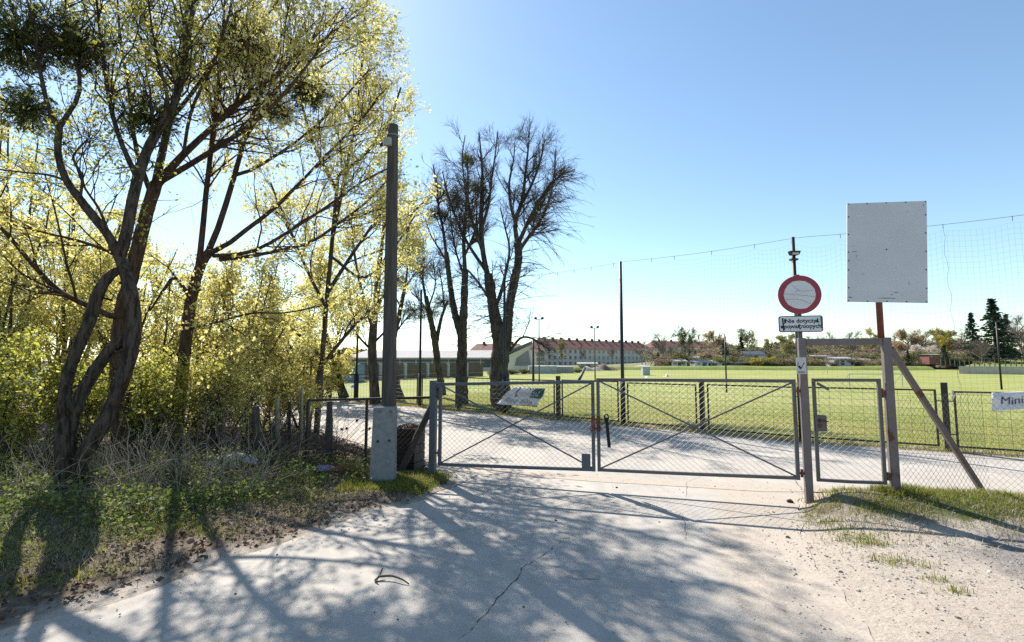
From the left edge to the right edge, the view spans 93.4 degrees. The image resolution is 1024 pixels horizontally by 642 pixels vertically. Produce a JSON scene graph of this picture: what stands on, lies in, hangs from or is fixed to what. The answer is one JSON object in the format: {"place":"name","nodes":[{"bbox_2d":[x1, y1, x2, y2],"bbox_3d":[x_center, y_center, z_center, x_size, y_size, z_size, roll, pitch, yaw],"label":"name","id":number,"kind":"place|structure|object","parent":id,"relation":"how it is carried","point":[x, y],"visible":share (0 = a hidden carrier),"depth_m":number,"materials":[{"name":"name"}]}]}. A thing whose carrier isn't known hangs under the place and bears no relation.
{"place":"outdoors","nodes":[
{"label":"outdoors","id":0,"kind":"place"},
{"bbox_2d":[5,362,139,380],"bbox_3d":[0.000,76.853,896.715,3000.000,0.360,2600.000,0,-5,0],"label":"ground","id":1,"kind":"structure","parent":0,"point":[38,373],"depth_m":70.81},
{"bbox_2d":[343,364,364,382],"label":"container","id":2,"kind":"object","parent":1,"relation":"on","point":[361,367],"visible":0.23,"depth_m":41.47,"materials":[{"name":"blue metal"}]},
{"bbox_2d":[528,366,556,373],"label":"container","id":3,"kind":"object","parent":1,"relation":"on","point":[543,369],"visible":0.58,"depth_m":69.66,"materials":[{"name":"metal"}]},
{"bbox_2d":[0,466,874,641],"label":"road","id":4,"kind":"structure","parent":0,"point":[568,558],"depth_m":3.98,"materials":[{"name":"concrete"}]},
{"bbox_2d":[0,381,1023,641],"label":"ground","id":5,"kind":"structure","parent":0,"point":[996,613],"depth_m":4.30,"materials":[{"name":"beige soil"}]},
{"bbox_2d":[0,95,53,327],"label":"tree","id":6,"kind":"object","parent":5,"relation":"on","point":[3,135],"visible":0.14,"depth_m":12.99,"materials":[{"name":"yellow plant"}]},
{"bbox_2d":[0,322,97,476],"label":"leafy shrub","id":7,"kind":"object","parent":5,"relation":"on","point":[19,358],"visible":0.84,"depth_m":7.49,"materials":[{"name":"green plant"}]},
{"bbox_2d":[0,214,101,440],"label":"leafy shrub","id":8,"kind":"object","parent":5,"relation":"on","point":[22,316],"visible":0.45,"depth_m":9.53,"materials":[{"name":"yellow plant"}]},
{"bbox_2d":[0,194,166,428],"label":"leafy shrub","id":9,"kind":"object","parent":5,"relation":"on","point":[62,271],"visible":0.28,"depth_m":10.82,"materials":[{"name":"yellow plant"}]},
{"bbox_2d":[17,341,170,445],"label":"leafy shrub","id":10,"kind":"object","parent":5,"relation":"on","point":[91,407],"visible":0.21,"depth_m":8.49,"materials":[{"name":"green plant"}]},
{"bbox_2d":[42,168,157,413],"bbox_3d":[-13.285,-1.059,14.869,3.322,8.041,2.751,0,-5,0],"label":"leafy shrub","id":11,"kind":"object","parent":5,"relation":"on","point":[69,195],"visible":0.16,"depth_m":14.72,"materials":[{"name":"yellow plant"}]},
{"bbox_2d":[0,0,245,495],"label":"twisted tree","id":12,"kind":"object","parent":5,"relation":"on","point":[69,409],"visible":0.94,"depth_m":6.49,"materials":[{"name":"brown plant"}]},
{"bbox_2d":[0,76,73,140],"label":"mistletoe","id":13,"kind":"object","parent":12,"relation":"attached to","point":[19,98],"visible":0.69,"depth_m":6.48,"materials":[{"name":"green plant"}]},
{"bbox_2d":[0,0,76,86],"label":"mistletoe","id":14,"kind":"object","parent":12,"relation":"attached to","point":[10,43],"visible":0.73,"depth_m":6.47,"materials":[{"name":"green plant"}]},
{"bbox_2d":[18,1,124,83],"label":"mistletoe","id":15,"kind":"object","parent":12,"relation":"attached to","point":[80,43],"visible":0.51,"depth_m":6.70,"materials":[{"name":"green plant"}]},
{"bbox_2d":[108,91,188,154],"bbox_3d":[-5.314,-2.960,7.099,0.941,0.839,0.930,4,-6,-39],"label":"mistletoe","id":16,"kind":"object","parent":12,"relation":"attached to","point":[143,117],"visible":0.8,"depth_m":6.94,"materials":[{"name":"green plant"}]},
{"bbox_2d":[49,235,215,386],"bbox_3d":[-8.217,0.398,10.540,2.825,4.440,2.854,5,-7,-44],"label":"leafy shrub","id":17,"kind":"object","parent":5,"relation":"on","point":[103,332],"visible":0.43,"depth_m":10.32,"materials":[{"name":"yellow plant"}]},
{"bbox_2d":[43,337,228,456],"bbox_3d":[-6.129,1.427,8.283,2.299,2.215,2.264,0,-5,0],"label":"leafy shrub","id":18,"kind":"object","parent":5,"relation":"on","point":[143,390],"visible":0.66,"depth_m":8.07,"materials":[{"name":"green plant"}]},
{"bbox_2d":[58,237,240,395],"bbox_3d":[-10.913,0.246,15.190,4.604,5.528,3.882,-2,-5,18],"label":"leafy shrub","id":19,"kind":"object","parent":5,"relation":"on","point":[144,292],"visible":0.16,"depth_m":15.05,"materials":[{"name":"yellow plant"}]},
{"bbox_2d":[0,414,322,524],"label":"dry stalks","id":20,"kind":"object","parent":5,"relation":"on","point":[135,476],"visible":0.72,"depth_m":6.14,"materials":[{"name":"plant"}]},
{"bbox_2d":[204,452,258,468],"bbox_3d":[-4.109,2.020,7.115,0.753,0.194,0.362,2,-5,-22],"label":"plastic sheet","id":21,"kind":"object","parent":20,"relation":"on","point":[248,459],"visible":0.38,"depth_m":7.05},
{"bbox_2d":[0,445,373,526],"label":"weeds","id":22,"kind":"object","parent":5,"relation":"on","point":[37,482],"visible":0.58,"depth_m":5.90,"materials":[{"name":"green plant"}]},
{"bbox_2d":[0,368,374,484],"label":"undergrowth","id":23,"kind":"object","parent":5,"relation":"on","point":[231,427],"visible":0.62,"depth_m":7.45,"materials":[{"name":"plant"}]},
{"bbox_2d":[0,443,397,557],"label":"ground cover","id":24,"kind":"object","parent":5,"relation":"on","point":[9,502],"visible":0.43,"depth_m":5.45,"materials":[{"name":"green plant"}]},
{"bbox_2d":[0,0,400,462],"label":"brown tree","id":25,"kind":"object","parent":5,"relation":"on","point":[135,258],"visible":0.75,"depth_m":7.97,"materials":[{"name":"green plant"}]},
{"bbox_2d":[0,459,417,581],"bbox_3d":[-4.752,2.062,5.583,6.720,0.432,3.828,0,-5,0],"label":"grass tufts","id":26,"kind":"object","parent":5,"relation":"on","point":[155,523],"visible":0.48,"depth_m":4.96,"materials":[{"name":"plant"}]},
{"bbox_2d":[154,239,287,431],"bbox_3d":[-7.123,0.431,11.832,3.127,4.678,2.097,-3,-6,30],"label":"leafy shrub","id":27,"kind":"object","parent":5,"relation":"on","point":[214,309],"visible":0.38,"depth_m":11.26,"materials":[{"name":"yellow plant"}]},
{"bbox_2d":[0,461,452,598],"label":"verge grass","id":28,"kind":"structure","parent":5,"relation":"on","point":[403,484],"depth_m":5.26,"materials":[{"name":"plant"}]},
{"bbox_2d":[0,426,453,623],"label":"dead leaves","id":29,"kind":"object","parent":5,"relation":"on","point":[154,566],"visible":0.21,"depth_m":4.96,"materials":[{"name":"brown plant"}]},
{"bbox_2d":[155,318,301,446],"bbox_3d":[-5.344,1.187,8.954,2.145,2.611,2.187,-3,-6,30],"label":"leafy shrub","id":30,"kind":"object","parent":5,"relation":"on","point":[243,380],"visible":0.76,"depth_m":8.80,"materials":[{"name":"green plant"}]},
{"bbox_2d":[163,286,319,417],"bbox_3d":[-8.277,1.050,15.612,4.580,4.295,3.510,-2,-5,22],"label":"leafy shrub","id":31,"kind":"object","parent":5,"relation":"on","point":[292,305],"visible":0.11,"depth_m":15.49,"materials":[{"name":"yellow plant"}]},
{"bbox_2d":[193,245,303,435],"bbox_3d":[-6.075,0.417,10.967,2.382,4.539,3.299,2,-5,-21],"label":"leafy shrub","id":32,"kind":"object","parent":5,"relation":"on","point":[271,279],"visible":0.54,"depth_m":10.79,"materials":[{"name":"yellow plant"}]},
{"bbox_2d":[252,406,259,455],"bbox_3d":[-4.316,2.087,8.158,0.180,1.275,0.128,0,-5,0],"label":"wooden post","id":33,"kind":"object","parent":5,"relation":"on","point":[256,411],"visible":0.44,"depth_m":8.15,"materials":[{"name":"grey wood"}]},
{"bbox_2d":[110,0,422,445],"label":"spreading tree","id":34,"kind":"object","parent":5,"relation":"on","point":[193,289],"visible":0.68,"depth_m":9.44,"materials":[{"name":"yellow plant"}]},
{"bbox_2d":[194,4,278,84],"bbox_3d":[-5.478,-5.510,9.692,1.626,1.532,1.491,0,-5,0],"label":"mistletoe","id":35,"kind":"object","parent":34,"relation":"attached to","point":[241,41],"visible":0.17,"depth_m":9.52,"materials":[{"name":"green plant"}]},
{"bbox_2d":[256,88,306,128],"bbox_3d":[-4.772,-4.364,10.003,0.926,0.907,0.930,4,-7,-43],"label":"mistletoe","id":36,"kind":"object","parent":34,"relation":"attached to","point":[282,117],"visible":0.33,"depth_m":9.98,"materials":[{"name":"green plant"}]},
{"bbox_2d":[284,75,334,114],"bbox_3d":[-4.285,-4.797,10.237,1.014,0.838,1.045,0,-5,0],"label":"mistletoe","id":37,"kind":"object","parent":34,"relation":"attached to","point":[317,97],"visible":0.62,"depth_m":10.16,"materials":[{"name":"green plant"}]},
{"bbox_2d":[275,399,280,447],"bbox_3d":[-4.451,2.040,9.165,0.143,1.128,0.095,0,-5,0],"label":"wooden post","id":38,"kind":"object","parent":5,"relation":"on","point":[277,402],"visible":0.49,"depth_m":9.15,"materials":[{"name":"grey wood"}]},
{"bbox_2d":[233,348,333,434],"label":"leafy shrub","id":39,"kind":"object","parent":5,"relation":"on","point":[308,393],"visible":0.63,"depth_m":11.19,"materials":[{"name":"green plant"}]},
{"bbox_2d":[245,276,351,430],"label":"leafy shrub","id":40,"kind":"object","parent":5,"relation":"on","point":[313,360],"visible":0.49,"depth_m":12.41,"materials":[{"name":"yellow plant"}]},
{"bbox_2d":[289,338,360,398],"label":"leafy shrub","id":41,"kind":"object","parent":5,"relation":"on","point":[330,379],"visible":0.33,"depth_m":21.51,"materials":[{"name":"yellow plant"}]},
{"bbox_2d":[325,401,332,461],"bbox_3d":[-3.060,1.937,8.120,0.157,1.156,0.120,0,-5,0],"label":"wooden post","id":42,"kind":"object","parent":5,"relation":"on","point":[329,411],"visible":0.55,"depth_m":8.09,"materials":[{"name":"grey wood"}]},
{"bbox_2d":[292,234,380,397],"bbox_3d":[-8.174,-0.303,22.147,4.305,7.808,2.866,0,-5,0],"label":"leaning tree","id":43,"kind":"object","parent":5,"relation":"on","point":[344,392],"visible":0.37,"depth_m":21.84,"materials":[{"name":"yellow plant"}]},
{"bbox_2d":[233,0,443,433],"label":"yellow tree","id":44,"kind":"object","parent":5,"relation":"on","point":[375,300],"visible":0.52,"depth_m":12.23,"materials":[{"name":"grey plant"}]},
{"bbox_2d":[354,301,358,397],"bbox_3d":[-7.060,1.393,22.010,0.129,4.880,0.136,0,-5,0],"label":"net pole","id":45,"kind":"object","parent":5,"relation":"on","point":[356,380],"visible":0.52,"depth_m":21.89,"materials":[{"name":"metal"}]},
{"bbox_2d":[305,396,428,466],"bbox_3d":[-2.352,1.818,7.768,2.208,1.227,0.149,-1,-5,11],"label":"fence panel","id":46,"kind":"object","parent":5,"relation":"on","point":[366,410],"visible":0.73,"depth_m":7.84,"materials":[{"name":"black paint"}]},
{"bbox_2d":[312,121,446,403],"bbox_3d":[-5.449,-2.615,20.988,5.409,12.286,3.833,0,-5,0],"label":"yellow leaved tree","id":47,"kind":"object","parent":5,"relation":"on","point":[373,339],"visible":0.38,"depth_m":20.58,"materials":[{"name":"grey plant"}]},
{"bbox_2d":[369,123,398,481],"bbox_3d":[-1.886,-0.263,7.352,0.371,5.746,0.454,0,-5,0],"label":"utility pole","id":48,"kind":"object","parent":5,"relation":"on","point":[383,462],"visible":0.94,"depth_m":7.32,"materials":[{"name":"concrete"}]},
{"bbox_2d":[397,423,424,470],"bbox_3d":[-1.736,2.093,8.104,0.471,0.756,0.456,-1,-5,8],"label":"leaf bin","id":49,"kind":"object","parent":5,"relation":"on","point":[405,432],"visible":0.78,"depth_m":7.92,"materials":[{"name":"brown wood"}]},
{"bbox_2d":[418,289,421,405],"bbox_3d":[-3.660,1.164,19.270,0.129,4.880,0.136,0,-5,0],"label":"net pole","id":50,"kind":"object","parent":5,"relation":"on","point":[420,373],"visible":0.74,"depth_m":19.23,"materials":[{"name":"metal"}]},
{"bbox_2d":[397,385,443,471],"bbox_3d":[-1.487,1.789,7.738,0.877,1.562,0.120,-2,-5,18],"label":"wooden prop","id":51,"kind":"object","parent":5,"relation":"on","point":[403,465],"visible":0.56,"depth_m":7.71,"materials":[{"name":"brown wood"}]},
{"bbox_2d":[428,380,437,474],"bbox_3d":[-1.235,1.819,7.542,0.100,1.772,0.090,-1,-5,16],"label":"gate post","id":52,"kind":"object","parent":5,"relation":"on","point":[432,467],"visible":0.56,"depth_m":7.52,"materials":[{"name":"metal"}]},
{"bbox_2d":[435,380,595,471],"bbox_3d":[-0.001,1.546,7.220,2.464,1.338,0.064,-1,-5,16],"label":"gate leaf","id":53,"kind":"object","parent":52,"relation":"attached to","point":[586,463],"visible":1,"depth_m":7.18,"materials":[{"name":"paint"}]},
{"bbox_2d":[502,278,505,413],"bbox_3d":[-0.260,0.936,16.529,0.129,4.880,0.136,0,-5,0],"label":"net pole","id":54,"kind":"object","parent":5,"relation":"on","point":[504,343],"visible":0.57,"depth_m":16.51,"materials":[{"name":"metal"}]},
{"bbox_2d":[301,215,1023,441],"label":"ball stop net","id":55,"kind":"object","parent":54,"relation":"hanging from","point":[687,297],"visible":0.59,"depth_m":12.13,"materials":[{"name":"fabric"}]},
{"bbox_2d":[426,115,594,407],"bbox_3d":[0.335,-2.834,19.835,7.653,12.681,6.021,1,-5,-17],"label":"bare tree","id":56,"kind":"object","parent":5,"relation":"on","point":[538,202],"visible":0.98,"depth_m":19.25,"materials":[{"name":"brown plant"}]},
{"bbox_2d":[0,453,1023,596],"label":"dry grass","id":57,"kind":"structure","parent":5,"relation":"on","point":[270,527],"depth_m":5.13,"materials":[{"name":"plant"}]},
{"bbox_2d":[619,261,625,424],"bbox_3d":[3.140,0.708,13.789,0.129,4.880,0.136,0,-5,0],"label":"net pole","id":58,"kind":"object","parent":5,"relation":"on","point":[623,411],"visible":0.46,"depth_m":13.76,"materials":[{"name":"metal"}]},
{"bbox_2d":[270,374,1023,451],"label":"field fence","id":59,"kind":"object","parent":5,"relation":"on","point":[943,387],"visible":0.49,"depth_m":12.20,"materials":[{"name":"metal"}]},
{"bbox_2d":[497,387,545,406],"bbox_3d":[0.291,2.475,15.807,2.046,0.614,0.256,-4,-6,40],"label":"torn banner","id":60,"kind":"object","parent":59,"relation":"hanging from","point":[507,397],"visible":0.91,"depth_m":15.81,"materials":[{"name":"plastic"}]},
{"bbox_2d":[992,391,1023,414],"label":"white banner","id":61,"kind":"object","parent":59,"relation":"attached to","point":[1012,402],"visible":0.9,"depth_m":9.19,"materials":[{"name":"plastic"}]},
{"bbox_2d":[788,237,801,441],"bbox_3d":[6.492,0.474,10.987,0.246,4.880,0.260,0,-5,0],"label":"net pole","id":62,"kind":"object","parent":5,"relation":"on","point":[793,253],"visible":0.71,"depth_m":11.04,"materials":[{"name":"metal"}]},
{"bbox_2d":[797,337,985,503],"bbox_3d":[5.150,1.408,6.190,2.872,2.379,0.502,1,-5,-9],"label":"gate portal","id":63,"kind":"object","parent":5,"relation":"on","point":[889,354],"visible":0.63,"depth_m":6.08,"materials":[{"name":"paint"}]},
{"bbox_2d":[596,378,803,479],"bbox_3d":[2.471,1.439,6.532,2.623,1.317,0.054,-1,-5,16],"label":"gate leaf","id":64,"kind":"object","parent":63,"relation":"attached to","point":[798,470],"visible":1,"depth_m":6.50,"materials":[{"name":"paint"}]},
{"bbox_2d":[778,275,821,337],"bbox_3d":[3.737,-0.184,6.283,0.504,0.850,0.100,-1,-5,16],"label":"no entry sign","id":65,"kind":"object","parent":63,"relation":"on","point":[799,295],"visible":1,"depth_m":6.25,"materials":[{"name":"metal"}]},
{"bbox_2d":[778,315,822,331],"bbox_3d":[3.721,0.038,6.224,0.510,0.212,0.012,-1,-5,16],"label":"text plate","id":66,"kind":"object","parent":65,"relation":"attached to","point":[812,323],"visible":1,"depth_m":6.22,"materials":[{"name":"white metal"}]},
{"bbox_2d":[796,357,806,373],"bbox_3d":[3.699,0.571,6.172,0.116,0.210,0.005,-1,-5,16],"label":"notice sticker","id":67,"kind":"object","parent":63,"relation":"attached to","point":[801,367],"visible":1,"depth_m":6.17,"materials":[{"name":"paper"}]},
{"bbox_2d":[811,378,890,484],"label":"wicket gate","id":68,"kind":"structure","parent":63,"relation":"attached to","point":[820,422],"depth_m":6.04,"materials":[{"name":"metal"}]},
{"bbox_2d":[847,201,927,337],"bbox_3d":[4.702,-0.652,6.066,0.918,1.737,0.086,-1,-5,16],"label":"blank board","id":69,"kind":"object","parent":63,"relation":"on","point":[886,251],"visible":0.99,"depth_m":6.04,"materials":[{"name":"metal"}]},
{"bbox_2d":[793,482,1023,595],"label":"verge grass","id":70,"kind":"structure","parent":5,"relation":"on","point":[908,490],"depth_m":5.53,"materials":[{"name":"plant"}]},
{"bbox_2d":[897,392,1023,493],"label":"chain link fence","id":71,"kind":"object","parent":5,"relation":"on","point":[960,441],"visible":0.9,"depth_m":6.29,"materials":[{"name":"metal"}]},
{"bbox_2d":[0,0,1023,361],"label":"sky","id":72,"kind":"structure","parent":0,"point":[698,126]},
{"bbox_2d":[27,483,1023,641],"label":"gravel","id":73,"kind":"structure","parent":0,"point":[896,578],"depth_m":4.24,"materials":[{"name":"stone"}]},
{"bbox_2d":[36,355,1021,369],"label":"garden slope","id":74,"kind":"structure","parent":0,"point":[653,363],"depth_m":152.54,"materials":[{"name":"plant"}]},
{"bbox_2d":[530,337,652,364],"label":"apartment block","id":75,"kind":"structure","parent":74,"relation":"on","point":[604,357],"depth_m":181.22,"materials":[{"name":"paint"}]},
{"bbox_2d":[646,353,681,365],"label":"garden bush","id":76,"kind":"object","parent":74,"relation":"on","point":[663,361],"visible":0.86,"depth_m":111.84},
{"bbox_2d":[650,332,678,358],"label":"bare tree","id":77,"kind":"object","parent":74,"relation":"on","point":[661,345],"visible":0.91,"depth_m":118.13,"materials":[{"name":"plant"}]},
{"bbox_2d":[673,326,696,359],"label":"spring tree","id":78,"kind":"object","parent":74,"relation":"on","point":[684,333],"visible":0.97,"depth_m":113.25,"materials":[{"name":"green plant"}]},
{"bbox_2d":[646,339,730,355],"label":"bush","id":79,"kind":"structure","parent":74,"relation":"on","point":[670,345],"depth_m":209.62,"materials":[{"name":"brown plant"}]},
{"bbox_2d":[701,331,726,349],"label":"spring tree","id":80,"kind":"object","parent":74,"relation":"on","point":[709,337],"visible":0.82,"depth_m":159.49,"materials":[{"name":"grey plant"}]},
{"bbox_2d":[736,328,758,348],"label":"poplar tree","id":81,"kind":"object","parent":74,"relation":"on","point":[746,337],"visible":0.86,"depth_m":169.97,"materials":[{"name":"plant"}]},
{"bbox_2d":[774,332,795,353],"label":"spring tree","id":82,"kind":"object","parent":74,"relation":"on","point":[787,345],"visible":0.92,"depth_m":129.58,"materials":[{"name":"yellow plant"}]},
{"bbox_2d":[891,328,925,350],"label":"spring tree","id":83,"kind":"object","parent":74,"relation":"on","point":[902,337],"visible":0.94,"depth_m":139.75,"materials":[{"name":"grey plant"}]},
{"bbox_2d":[920,354,941,363],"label":"garden shed","id":84,"kind":"structure","parent":74,"relation":"on","point":[930,357],"depth_m":105.72,"materials":[{"name":"metal"}]},
{"bbox_2d":[908,349,963,367],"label":"garden bush","id":85,"kind":"object","parent":74,"relation":"on","point":[925,352],"visible":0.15,"depth_m":110.06,"materials":[{"name":"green plant"}]},
{"bbox_2d":[933,328,963,352],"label":"spring tree","id":86,"kind":"object","parent":74,"relation":"on","point":[946,338],"visible":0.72,"depth_m":135.08,"materials":[{"name":"yellow plant"}]},
{"bbox_2d":[936,352,976,367],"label":"garden bush","id":87,"kind":"object","parent":74,"relation":"on","point":[961,360],"visible":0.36,"depth_m":109.04,"materials":[{"name":"green plant"}]},
{"bbox_2d":[944,326,984,351],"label":"bare tree","id":88,"kind":"object","parent":74,"relation":"on","point":[960,340],"visible":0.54,"depth_m":120.06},
{"bbox_2d":[957,311,991,361],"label":"conifer","id":89,"kind":"object","parent":74,"relation":"on","point":[970,325],"visible":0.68,"depth_m":112.12,"materials":[{"name":"green plant"}]},
{"bbox_2d":[967,298,1023,363],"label":"conifer","id":90,"kind":"object","parent":74,"relation":"on","point":[992,317],"visible":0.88,"depth_m":107.75,"materials":[{"name":"green plant"}]},
{"bbox_2d":[1002,315,1023,360],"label":"bare tree","id":91,"kind":"object","parent":74,"relation":"on","point":[1019,333],"visible":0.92,"depth_m":108.51,"materials":[{"name":"plant"}]},
{"bbox_2d":[133,369,1023,457],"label":"field","id":92,"kind":"structure","parent":0,"point":[972,383],"depth_m":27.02,"materials":[{"name":"green plant"}]},
{"bbox_2d":[372,225,441,396],"bbox_3d":[-4.943,-0.647,22.703,3.691,8.669,2.323,0,-5,0],"label":"bare tree","id":93,"kind":"object","parent":92,"relation":"on","point":[400,314],"visible":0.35,"depth_m":22.55,"materials":[{"name":"grey plant"}]},
{"bbox_2d":[403,257,436,286],"bbox_3d":[-4.442,-2.281,22.768,1.837,1.677,1.835,0,-5,0],"label":"mistletoe","id":94,"kind":"object","parent":93,"relation":"attached to","point":[424,275],"visible":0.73,"depth_m":22.73,"materials":[{"name":"green plant"}]},
{"bbox_2d":[346,350,491,370],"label":"sports hall","id":95,"kind":"structure","parent":92,"relation":"on","point":[408,357],"depth_m":87.72,"materials":[{"name":"metal"}]},
{"bbox_2d":[358,362,482,380],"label":"board fence","id":96,"kind":"object","parent":92,"relation":"on","point":[426,370],"visible":0.55,"depth_m":50.64,"materials":[{"name":"concrete"}]},
{"bbox_2d":[408,233,453,395],"bbox_3d":[-4.142,-0.457,24.316,2.599,8.381,2.247,4,-6,-38],"label":"bare tree","id":97,"kind":"object","parent":92,"relation":"on","point":[435,345],"visible":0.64,"depth_m":24.04,"materials":[{"name":"brown plant"}]},
{"bbox_2d":[402,298,428,320],"bbox_3d":[-4.801,-0.539,23.663,1.391,1.182,1.582,3,-5,-28],"label":"mistletoe","id":98,"kind":"object","parent":97,"relation":"attached to","point":[417,306],"visible":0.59,"depth_m":23.48,"materials":[{"name":"green plant"}]},
{"bbox_2d":[418,300,448,327],"bbox_3d":[-4.046,-0.363,24.163,1.668,1.586,1.682,2,-5,-27],"label":"mistletoe","id":99,"kind":"object","parent":97,"relation":"attached to","point":[433,314],"visible":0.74,"depth_m":23.95,"materials":[{"name":"green plant"}]},
{"bbox_2d":[432,291,449,309],"bbox_3d":[-3.473,-1.037,24.164,1.193,1.116,1.371,0,-5,0],"label":"mistletoe","id":100,"kind":"object","parent":97,"relation":"attached to","point":[440,300],"visible":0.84,"depth_m":23.96,"materials":[{"name":"green plant"}]},
{"bbox_2d":[414,143,495,403],"bbox_3d":[-2.345,-2.137,20.963,4.230,11.373,2.878,-2,-5,24],"label":"bare tree","id":101,"kind":"object","parent":92,"relation":"on","point":[461,317],"visible":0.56,"depth_m":20.71,"materials":[{"name":"brown plant"}]},
{"bbox_2d":[508,341,531,369],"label":"entrance hall","id":102,"kind":"structure","parent":92,"relation":"on","point":[517,361],"depth_m":79.67,"materials":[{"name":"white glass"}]},
{"bbox_2d":[959,366,1023,374],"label":"retaining wall","id":103,"kind":"structure","parent":92,"relation":"on","point":[1017,370],"depth_m":67.39,"materials":[{"name":"concrete"}]},
{"bbox_2d":[253,398,1023,494],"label":"path","id":104,"kind":"structure","parent":0,"point":[452,435],"depth_m":9.13,"materials":[{"name":"concrete"}]},
{"bbox_2d":[573,366,934,369],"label":"grass bank","id":105,"kind":"structure","parent":0,"point":[769,367],"depth_m":98.03,"materials":[{"name":"plant"}]},
{"bbox_2d":[966,358,1023,365],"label":"terrace","id":106,"kind":"structure","parent":0,"point":[1003,364],"depth_m":98.92,"materials":[{"name":"green plant"}]},
{"bbox_2d":[965,339,992,363],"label":"bare tree","id":107,"kind":"object","parent":106,"relation":"on","point":[978,348],"visible":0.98,"depth_m":103.41,"materials":[{"name":"plant"}]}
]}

